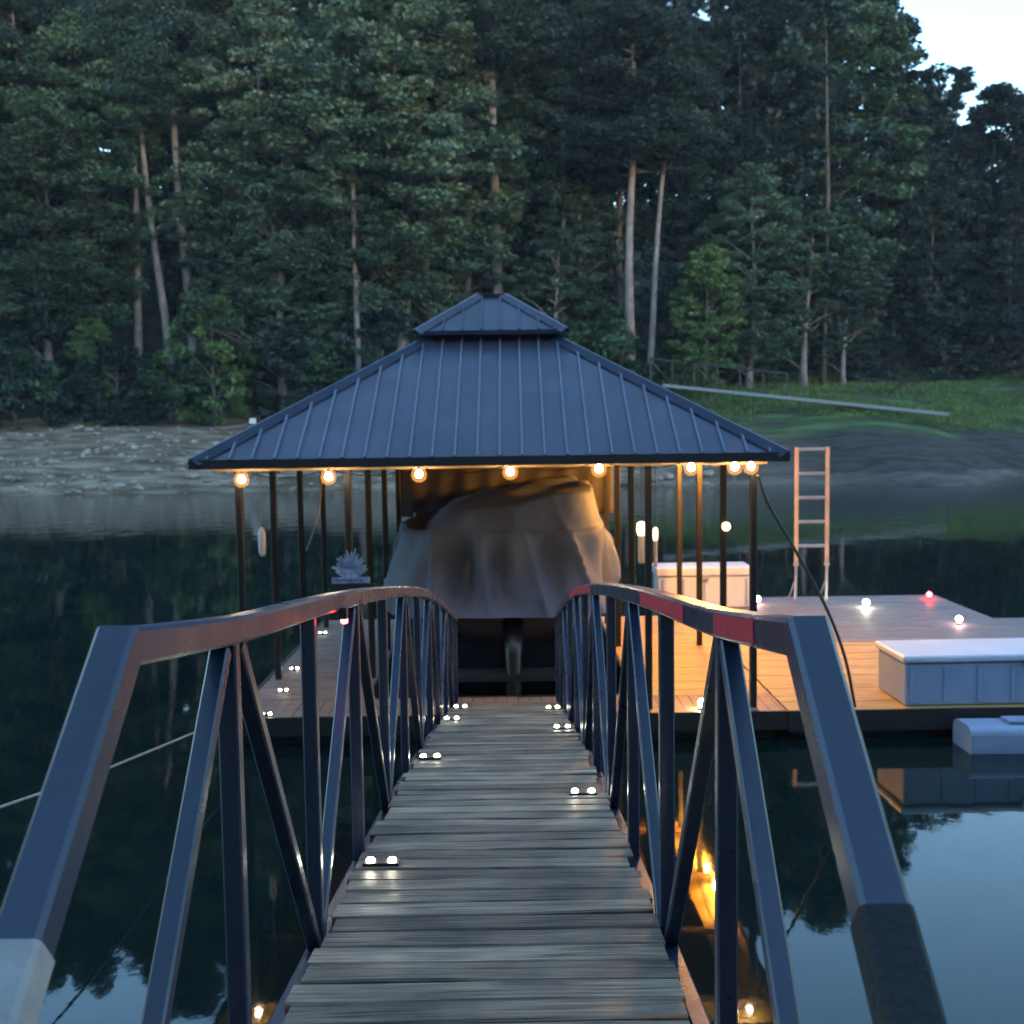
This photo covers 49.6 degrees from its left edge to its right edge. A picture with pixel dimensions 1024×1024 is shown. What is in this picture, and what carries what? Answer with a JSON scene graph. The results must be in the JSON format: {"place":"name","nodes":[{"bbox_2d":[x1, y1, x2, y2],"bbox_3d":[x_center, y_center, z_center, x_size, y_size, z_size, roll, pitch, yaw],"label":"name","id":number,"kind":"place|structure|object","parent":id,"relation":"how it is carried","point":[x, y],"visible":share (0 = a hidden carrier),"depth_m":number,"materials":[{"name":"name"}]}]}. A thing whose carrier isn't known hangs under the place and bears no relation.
{"place":"outdoors","nodes":[
{"label":"outdoors","id":0,"kind":"place"},
{"bbox_2d":[0,478,1023,1023],"bbox_3d":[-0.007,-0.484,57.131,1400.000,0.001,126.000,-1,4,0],"label":"water","id":1,"kind":"structure","parent":0,"point":[76,570],"depth_m":12.78,"materials":[{"name":"teal liquid"}]},
{"bbox_2d":[383,475,620,694],"bbox_3d":[-0.130,0.908,18.285,3.723,2.887,6.606,-1,4,0],"label":"covered boat","id":2,"kind":"object","parent":1,"relation":"on","point":[502,573],"visible":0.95,"depth_m":15.53,"materials":[{"name":"beige fabric"}]},
{"bbox_2d":[242,616,786,744],"bbox_3d":[-0.059,2.583,17.149,6.890,0.720,7.000,-1,4,0],"label":"floating dock","id":3,"kind":"object","parent":1,"relation":"on","point":[691,664],"visible":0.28,"depth_m":14.66,"materials":[{"name":"red wood"}]},
{"bbox_2d":[0,732,193,808],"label":"mooring rope","id":4,"kind":"object","parent":3,"relation":"attached to","point":[112,766],"visible":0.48,"depth_m":10.47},
{"bbox_2d":[0,583,947,1023],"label":"gangway","id":5,"kind":"object","parent":3,"relation":"on","point":[516,887],"visible":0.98,"depth_m":3.41,"materials":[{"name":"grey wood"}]},
{"bbox_2d":[339,606,347,623],"bbox_3d":[-0.651,0.400,4.293,0.032,0.064,0.040,-1,4,0],"label":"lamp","id":6,"kind":"object","parent":5,"relation":"attached to","point":[343,613],"visible":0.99,"depth_m":4.27,"materials":[{"name":"black"}]},
{"bbox_2d":[362,857,399,866],"bbox_3d":[-0.545,1.456,4.625,0.150,0.032,0.056,-1,4,0],"label":"deck light","id":7,"kind":"object","parent":5,"relation":"on","point":[373,862],"visible":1,"depth_m":4.61,"materials":[{"name":"white plastic"}]},
{"bbox_2d":[418,754,441,759],"bbox_3d":[-0.542,1.619,7.345,0.150,0.032,0.056,-1,4,0],"label":"deck light","id":8,"kind":"object","parent":5,"relation":"on","point":[429,757],"visible":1,"depth_m":7.32,"materials":[{"name":"white plastic"}]},
{"bbox_2d":[443,717,459,720],"bbox_3d":[-0.539,1.847,9.920,0.150,0.032,0.056,-1,4,0],"label":"deck light","id":9,"kind":"object","parent":5,"relation":"on","point":[451,719],"visible":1,"depth_m":9.89,"materials":[{"name":"white plastic"}]},
{"bbox_2d":[453,705,467,708],"bbox_3d":[-0.537,2.034,11.590,0.150,0.032,0.056,-1,4,0],"label":"deck light","id":10,"kind":"object","parent":5,"relation":"on","point":[460,707],"visible":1,"depth_m":11.56,"materials":[{"name":"white"}]},
{"bbox_2d":[545,706,559,709],"bbox_3d":[0.413,1.973,11.185,0.150,0.032,0.056,-1,4,0],"label":"deck light","id":11,"kind":"object","parent":5,"relation":"on","point":[552,708],"visible":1,"depth_m":11.16,"materials":[{"name":"white"}]},
{"bbox_2d":[553,725,571,728],"bbox_3d":[0.409,1.745,9.011,0.150,0.032,0.056,-1,4,0],"label":"deck light","id":12,"kind":"object","parent":5,"relation":"on","point":[562,727],"visible":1,"depth_m":8.99,"materials":[{"name":"white plastic"}]},
{"bbox_2d":[569,788,596,794],"bbox_3d":[0.386,1.516,6.014,0.150,0.032,0.056,-1,4,0],"label":"deck light","id":13,"kind":"object","parent":5,"relation":"on","point":[591,791],"visible":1,"depth_m":6.00,"materials":[{"name":"white plastic"}]},
{"bbox_2d":[188,293,790,708],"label":"pavilion","id":14,"kind":"structure","parent":3,"relation":"on","point":[488,381],"depth_m":14.04,"materials":[{"name":"blue metal"}]},
{"bbox_2d":[258,471,265,556],"bbox_3d":[-3.381,-0.042,14.937,0.104,1.294,0.104,-1,4,0],"label":"fender","id":15,"kind":"object","parent":14,"relation":"hanging from","point":[262,542],"visible":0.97,"depth_m":14.93,"materials":[{"name":"white plastic"}]},
{"bbox_2d":[306,471,322,550],"bbox_3d":[-2.826,-0.015,15.842,0.273,1.138,0.023,-1,4,0],"label":"loose cord","id":16,"kind":"object","parent":14,"relation":"hanging from","point":[317,513],"visible":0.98,"depth_m":15.84,"materials":[{"name":"black"}]},
{"bbox_2d":[331,548,375,590],"bbox_3d":[-1.956,0.702,13.649,0.550,0.530,0.095,-1,4,0],"label":"emblem sign","id":17,"kind":"object","parent":14,"relation":"attached to","point":[351,569],"visible":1,"depth_m":13.62,"materials":[{"name":"metal"}]},
{"bbox_2d":[238,462,754,482],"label":"string lights","id":18,"kind":"object","parent":14,"relation":"hanging from","point":[510,471],"visible":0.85,"depth_m":13.27,"materials":[{"name":"yellow"}]},
{"bbox_2d":[400,466,612,516],"bbox_3d":[-0.104,-0.459,20.122,3.867,1.050,0.100,-1,4,0],"label":"tarp","id":19,"kind":"object","parent":14,"relation":"hanging from","point":[429,489],"visible":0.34,"depth_m":20.11,"materials":[{"name":"brown fabric"}]},
{"bbox_2d":[636,466,644,563],"bbox_3d":[1.665,-0.017,14.242,0.136,1.358,0.136,-1,4,0],"label":"boat fender","id":20,"kind":"object","parent":14,"relation":"hanging from","point":[641,544],"visible":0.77,"depth_m":14.23,"materials":[{"name":"beige plastic"}]},
{"bbox_2d":[653,473,657,566],"bbox_3d":[1.995,-0.014,15.447,0.072,1.559,0.072,-1,4,0],"label":"boat fender","id":21,"kind":"object","parent":14,"relation":"hanging from","point":[655,533],"visible":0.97,"depth_m":15.45,"materials":[{"name":"beige plastic"}]},
{"bbox_2d":[722,522,730,530],"bbox_3d":[3.005,0.202,15.584,0.124,0.120,0.162,-1,4,0],"label":"wall lamp","id":22,"kind":"object","parent":14,"relation":"attached to","point":[726,526],"visible":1,"depth_m":15.52,"materials":[{"name":"white glass"}]},
{"bbox_2d":[698,699,702,709],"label":"dock light","id":23,"kind":"object","parent":3,"relation":"on","point":[700,703],"visible":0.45,"depth_m":13.75,"materials":[{"name":"grey"}]},
{"bbox_2d":[732,595,1023,736],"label":"swim platform","id":24,"kind":"structure","parent":1,"relation":"on","point":[861,632],"depth_m":18.01,"materials":[{"name":"brown wood"}]},
{"bbox_2d":[652,562,748,607],"bbox_3d":[3.695,1.426,21.671,1.850,0.800,0.812,-1,4,0],"label":"dock box","id":25,"kind":"object","parent":24,"relation":"on","point":[665,576],"visible":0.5,"depth_m":21.31,"materials":[{"name":"white plastic"}]},
{"bbox_2d":[756,474,856,707],"bbox_3d":[3.608,0.978,13.580,1.277,2.912,0.072,-1,4,-5],"label":"power cable","id":26,"kind":"object","parent":24,"relation":"on","point":[813,584],"visible":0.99,"depth_m":13.59,"materials":[{"name":"black plastic"}]},
{"bbox_2d":[788,447,829,600],"bbox_3d":[5.909,0.237,22.067,0.775,3.053,0.274,-1,4,0],"label":"ladder","id":27,"kind":"object","parent":24,"relation":"on","point":[826,473],"visible":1,"depth_m":21.95,"materials":[{"name":"metal"}]},
{"bbox_2d":[863,600,868,607],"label":"dock light","id":28,"kind":"object","parent":24,"relation":"on","point":[865,602],"visible":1,"depth_m":21.14,"materials":[{"name":"grey"}]},
{"bbox_2d":[927,592,931,598],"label":"dock light","id":29,"kind":"object","parent":24,"relation":"on","point":[929,594],"visible":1,"depth_m":22.08,"materials":[{"name":"red"}]},
{"bbox_2d":[875,638,1023,705],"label":"dock box","id":30,"kind":"object","parent":24,"relation":"on","point":[949,672],"visible":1,"depth_m":13.79,"materials":[{"name":"white plastic"}]},
{"bbox_2d":[956,616,962,624],"bbox_3d":[7.782,1.883,19.307,0.110,0.142,0.110,-1,4,0],"label":"dock light","id":31,"kind":"object","parent":24,"relation":"on","point":[959,619],"visible":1,"depth_m":19.27,"materials":[{"name":"grey"}]},
{"bbox_2d":[953,716,1023,754],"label":"pontoon float","id":32,"kind":"object","parent":1,"relation":"on","point":[981,736],"visible":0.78,"depth_m":12.97,"materials":[{"name":"white plastic"}]},
{"bbox_2d":[0,198,1023,495],"bbox_3d":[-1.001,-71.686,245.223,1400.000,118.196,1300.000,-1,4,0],"label":"ground","id":33,"kind":"structure","parent":0,"point":[870,450],"depth_m":80.43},
{"bbox_2d":[0,0,49,349],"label":"pine tree","id":34,"kind":"object","parent":33,"relation":"on","point":[31,31],"visible":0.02,"depth_m":104.12,"materials":[{"name":"green plant"}]},
{"bbox_2d":[0,33,59,337],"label":"broadleaf tree","id":35,"kind":"object","parent":33,"relation":"on","point":[8,69],"visible":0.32,"depth_m":94.00,"materials":[{"name":"green plant"}]},
{"bbox_2d":[0,329,66,424],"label":"shrub","id":36,"kind":"object","parent":33,"relation":"on","point":[8,402],"visible":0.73,"depth_m":91.22,"materials":[{"name":"green plant"}]},
{"bbox_2d":[0,0,85,351],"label":"pine tree","id":37,"kind":"object","parent":33,"relation":"on","point":[26,17],"visible":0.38,"depth_m":97.21,"materials":[{"name":"green plant"}]},
{"bbox_2d":[0,311,93,425],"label":"shrub","id":38,"kind":"object","parent":33,"relation":"on","point":[57,328],"visible":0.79,"depth_m":92.59,"materials":[{"name":"green plant"}]},
{"bbox_2d":[0,114,148,408],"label":"broadleaf tree","id":39,"kind":"object","parent":33,"relation":"on","point":[23,150],"visible":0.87,"depth_m":91.49,"materials":[{"name":"green plant"}]},
{"bbox_2d":[1,0,161,346],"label":"pine tree","id":40,"kind":"object","parent":33,"relation":"on","point":[52,9],"visible":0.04,"depth_m":102.57,"materials":[{"name":"green plant"}]},
{"bbox_2d":[0,6,172,393],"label":"broadleaf tree","id":41,"kind":"object","parent":33,"relation":"on","point":[59,44],"visible":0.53,"depth_m":94.47,"materials":[{"name":"green plant"}]},
{"bbox_2d":[61,314,120,418],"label":"young tree","id":42,"kind":"object","parent":33,"relation":"on","point":[97,336],"visible":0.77,"depth_m":93.43,"materials":[{"name":"green plant"}]},
{"bbox_2d":[56,342,157,426],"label":"shrub","id":43,"kind":"object","parent":33,"relation":"on","point":[124,354],"visible":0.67,"depth_m":92.49,"materials":[{"name":"green plant"}]},
{"bbox_2d":[58,0,203,359],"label":"pine tree","id":44,"kind":"object","parent":33,"relation":"on","point":[159,112],"visible":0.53,"depth_m":95.49,"materials":[{"name":"green plant"}]},
{"bbox_2d":[59,0,208,389],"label":"pine tree","id":45,"kind":"object","parent":33,"relation":"on","point":[139,9],"visible":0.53,"depth_m":95.07,"materials":[{"name":"green plant"}]},
{"bbox_2d":[112,349,210,425],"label":"shrub","id":46,"kind":"object","parent":33,"relation":"on","point":[195,385],"visible":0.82,"depth_m":92.84,"materials":[{"name":"green plant"}]},
{"bbox_2d":[79,0,251,365],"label":"pine tree","id":47,"kind":"object","parent":33,"relation":"on","point":[192,20],"visible":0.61,"depth_m":95.36,"materials":[{"name":"green plant"}]},
{"bbox_2d":[152,292,262,425],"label":"shrub","id":48,"kind":"object","parent":33,"relation":"on","point":[218,352],"visible":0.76,"depth_m":92.67,"materials":[{"name":"green plant"}]},
{"bbox_2d":[147,0,275,308],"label":"pine tree","id":49,"kind":"object","parent":33,"relation":"on","point":[218,8],"visible":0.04,"depth_m":104.61,"materials":[{"name":"green plant"}]},
{"bbox_2d":[192,239,291,387],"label":"young tree","id":50,"kind":"object","parent":33,"relation":"on","point":[215,277],"visible":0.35,"depth_m":95.46,"materials":[{"name":"green plant"}]},
{"bbox_2d":[179,0,320,271],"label":"broadleaf tree","id":51,"kind":"object","parent":33,"relation":"on","point":[300,5],"visible":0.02,"depth_m":106.16,"materials":[{"name":"green plant"}]},
{"bbox_2d":[249,418,255,423],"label":"bank sign","id":52,"kind":"object","parent":33,"relation":"on","point":[252,420],"visible":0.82,"depth_m":93.17,"materials":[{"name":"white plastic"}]},
{"bbox_2d":[157,85,368,411],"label":"broadleaf tree","id":53,"kind":"object","parent":33,"relation":"on","point":[272,116],"visible":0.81,"depth_m":91.73,"materials":[{"name":"green plant"}]},
{"bbox_2d":[162,0,385,384],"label":"broadleaf tree","id":54,"kind":"object","parent":33,"relation":"on","point":[242,16],"visible":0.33,"depth_m":95.60,"materials":[{"name":"green plant"}]},
{"bbox_2d":[236,323,350,419],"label":"shrub","id":55,"kind":"object","parent":33,"relation":"on","point":[294,395],"visible":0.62,"depth_m":93.22,"materials":[{"name":"green plant"}]},
{"bbox_2d":[273,264,354,389],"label":"young tree","id":56,"kind":"object","parent":33,"relation":"on","point":[324,325],"visible":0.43,"depth_m":94.45,"materials":[{"name":"green plant"}]},
{"bbox_2d":[289,327,383,397],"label":"shrub","id":57,"kind":"object","parent":33,"relation":"on","point":[319,360],"visible":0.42,"depth_m":92.88,"materials":[{"name":"green plant"}]},
{"bbox_2d":[260,0,435,348],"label":"pine tree","id":58,"kind":"object","parent":33,"relation":"on","point":[309,16],"visible":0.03,"depth_m":99.72,"materials":[{"name":"green plant"}]},
{"bbox_2d":[295,26,408,369],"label":"pine tree","id":59,"kind":"object","parent":33,"relation":"on","point":[339,47],"visible":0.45,"depth_m":91.72,"materials":[{"name":"green plant"}]},
{"bbox_2d":[267,59,447,369],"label":"broadleaf tree","id":60,"kind":"object","parent":33,"relation":"on","point":[370,297],"visible":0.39,"depth_m":92.64,"materials":[{"name":"green plant"}]},
{"bbox_2d":[0,425,736,494],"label":"bank stones","id":61,"kind":"object","parent":33,"relation":"on","point":[103,478],"visible":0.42,"depth_m":74.80,"materials":[{"name":"grey stone"}]},
{"bbox_2d":[322,305,418,378],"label":"shrub","id":62,"kind":"object","parent":33,"relation":"on","point":[389,325],"visible":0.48,"depth_m":94.61,"materials":[{"name":"green plant"}]},
{"bbox_2d":[241,0,532,351],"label":"broadleaf tree","id":63,"kind":"object","parent":33,"relation":"on","point":[378,28],"visible":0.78,"depth_m":92.19,"materials":[{"name":"green plant"}]},
{"bbox_2d":[364,17,481,306],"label":"broadleaf tree","id":64,"kind":"object","parent":33,"relation":"on","point":[453,164],"depth_m":112.83,"materials":[{"name":"green plant"}]},
{"bbox_2d":[349,38,518,324],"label":"broadleaf tree","id":65,"kind":"object","parent":33,"relation":"on","point":[420,290],"visible":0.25,"depth_m":97.62,"materials":[{"name":"green plant"}]},
{"bbox_2d":[408,0,517,298],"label":"pine tree","id":66,"kind":"object","parent":33,"relation":"on","point":[468,281],"visible":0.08,"depth_m":99.47,"materials":[{"name":"green plant"}]},
{"bbox_2d":[413,1,558,294],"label":"broadleaf tree","id":67,"kind":"object","parent":33,"relation":"on","point":[476,275],"visible":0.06,"depth_m":102.39,"materials":[{"name":"green plant"}]},
{"bbox_2d":[406,0,605,293],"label":"pine tree","id":68,"kind":"object","parent":33,"relation":"on","point":[508,29],"visible":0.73,"depth_m":95.37,"materials":[{"name":"green plant"}]},
{"bbox_2d":[0,0,1023,385],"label":"forest","id":69,"kind":"object","parent":33,"relation":"on","point":[830,24],"visible":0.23,"depth_m":104.57,"materials":[{"name":"green plant"}]},
{"bbox_2d":[0,328,1023,429],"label":"undergrowth","id":70,"kind":"object","parent":33,"relation":"on","point":[720,375],"visible":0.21,"depth_m":110.14,"materials":[{"name":"green plant"}]},
{"bbox_2d":[475,0,629,312],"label":"broadleaf tree","id":71,"kind":"object","parent":33,"relation":"on","point":[528,131],"visible":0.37,"depth_m":101.05,"materials":[{"name":"green plant"}]},
{"bbox_2d":[499,231,608,340],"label":"young tree","id":72,"kind":"object","parent":33,"relation":"on","point":[562,242],"visible":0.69,"depth_m":96.47,"materials":[{"name":"green plant"}]},
{"bbox_2d":[505,0,615,322],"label":"pine tree","id":73,"kind":"object","parent":33,"relation":"on","point":[582,24],"visible":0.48,"depth_m":99.20,"materials":[{"name":"green plant"}]},
{"bbox_2d":[480,0,667,330],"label":"broadleaf tree","id":74,"kind":"object","parent":33,"relation":"on","point":[638,216],"visible":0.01,"depth_m":107.91,"materials":[{"name":"green plant"}]},
{"bbox_2d":[526,193,645,351],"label":"young tree","id":75,"kind":"object","parent":33,"relation":"on","point":[616,257],"visible":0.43,"depth_m":99.91,"materials":[{"name":"green plant"}]},
{"bbox_2d":[565,296,662,381],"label":"shrub","id":76,"kind":"object","parent":33,"relation":"on","point":[614,334],"visible":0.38,"depth_m":96.76,"materials":[{"name":"green plant"}]},
{"bbox_2d":[550,0,709,366],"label":"pine tree","id":77,"kind":"object","parent":33,"relation":"on","point":[598,171],"visible":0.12,"depth_m":102.17,"materials":[{"name":"green plant"}]},
{"bbox_2d":[545,3,733,372],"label":"pine tree","id":78,"kind":"object","parent":33,"relation":"on","point":[618,33],"visible":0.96,"depth_m":94.68,"materials":[{"name":"green plant"}]},
{"bbox_2d":[614,6,725,381],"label":"pine tree","id":79,"kind":"object","parent":33,"relation":"on","point":[678,43],"visible":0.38,"depth_m":96.58,"materials":[{"name":"green plant"}]},
{"bbox_2d":[641,339,701,392],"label":"shrub","id":80,"kind":"object","parent":33,"relation":"on","point":[672,349],"visible":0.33,"depth_m":102.73,"materials":[{"name":"green plant"}]},
{"bbox_2d":[614,17,769,381],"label":"pine tree","id":81,"kind":"object","parent":33,"relation":"on","point":[705,50],"visible":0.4,"depth_m":103.34,"materials":[{"name":"green plant"}]},
{"bbox_2d":[667,244,748,397],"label":"young tree","id":82,"kind":"object","parent":33,"relation":"on","point":[699,339],"visible":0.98,"depth_m":95.57,"materials":[{"name":"green plant"}]},
{"bbox_2d":[708,327,787,385],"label":"shrub","id":83,"kind":"object","parent":33,"relation":"on","point":[771,367],"visible":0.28,"depth_m":106.28,"materials":[{"name":"green plant"}]},
{"bbox_2d":[672,0,845,363],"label":"pine tree","id":84,"kind":"object","parent":33,"relation":"on","point":[768,14],"visible":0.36,"depth_m":107.19,"materials":[{"name":"green plant"}]},
{"bbox_2d":[692,161,828,389],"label":"broadleaf tree","id":85,"kind":"object","parent":33,"relation":"on","point":[787,213],"visible":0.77,"depth_m":98.46,"materials":[{"name":"green plant"}]},
{"bbox_2d":[649,358,949,432],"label":"gangway","id":86,"kind":"object","parent":33,"relation":"on","point":[766,395],"visible":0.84,"depth_m":90.62,"materials":[{"name":"grey paint"}]},
{"bbox_2d":[589,348,1023,435],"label":"grass","id":87,"kind":"structure","parent":33,"relation":"on","point":[817,390],"depth_m":94.24,"materials":[{"name":"green plant"}]},
{"bbox_2d":[743,208,869,387],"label":"young tree","id":88,"kind":"object","parent":33,"relation":"on","point":[821,223],"visible":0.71,"depth_m":100.85,"materials":[{"name":"green plant"}]},
{"bbox_2d":[726,0,934,368],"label":"pine tree","id":89,"kind":"object","parent":33,"relation":"on","point":[874,15],"visible":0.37,"depth_m":109.16,"materials":[{"name":"green plant"}]},
{"bbox_2d":[803,247,893,384],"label":"young tree","id":90,"kind":"object","parent":33,"relation":"on","point":[858,349],"visible":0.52,"depth_m":104.50,"materials":[{"name":"green plant"}]},
{"bbox_2d":[797,324,905,383],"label":"shrub","id":91,"kind":"object","parent":33,"relation":"on","point":[860,371],"visible":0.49,"depth_m":110.32,"materials":[{"name":"green plant"}]},
{"bbox_2d":[785,0,962,356],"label":"broadleaf tree","id":92,"kind":"object","parent":33,"relation":"on","point":[930,78],"visible":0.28,"depth_m":114.32,"materials":[{"name":"green plant"}]},
{"bbox_2d":[858,126,940,345],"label":"pine tree","id":93,"kind":"object","parent":33,"relation":"on","point":[888,303],"visible":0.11,"depth_m":118.70,"materials":[{"name":"green plant"}]},
{"bbox_2d":[887,86,956,330],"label":"broadleaf tree","id":94,"kind":"object","parent":33,"relation":"on","point":[936,139],"visible":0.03,"depth_m":125.35,"materials":[{"name":"green plant"}]},
{"bbox_2d":[876,145,987,364],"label":"broadleaf tree","id":95,"kind":"object","parent":33,"relation":"on","point":[955,207],"visible":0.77,"depth_m":114.58,"materials":[{"name":"green plant"}]},
{"bbox_2d":[878,313,998,381],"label":"shrub","id":96,"kind":"object","parent":33,"relation":"on","point":[943,347],"visible":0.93,"depth_m":111.28,"materials":[{"name":"green plant"}]},
{"bbox_2d":[929,65,986,332],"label":"pine tree","id":97,"kind":"object","parent":33,"relation":"on","point":[962,80],"visible":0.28,"depth_m":124.18,"materials":[{"name":"green plant"}]},
{"bbox_2d":[924,81,1023,344],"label":"broadleaf tree","id":98,"kind":"object","parent":33,"relation":"on","point":[1001,99],"visible":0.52,"depth_m":116.44,"materials":[{"name":"green plant"}]},
{"bbox_2d":[970,119,1023,315],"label":"broadleaf tree","id":99,"kind":"object","parent":33,"relation":"on","point":[1018,143],"visible":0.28,"depth_m":116.35,"materials":[{"name":"green plant"}]},
{"bbox_2d":[100,0,1023,216],"label":"sky","id":100,"kind":"structure","parent":0,"point":[987,36],"materials":[{"name":"white"}]}
]}

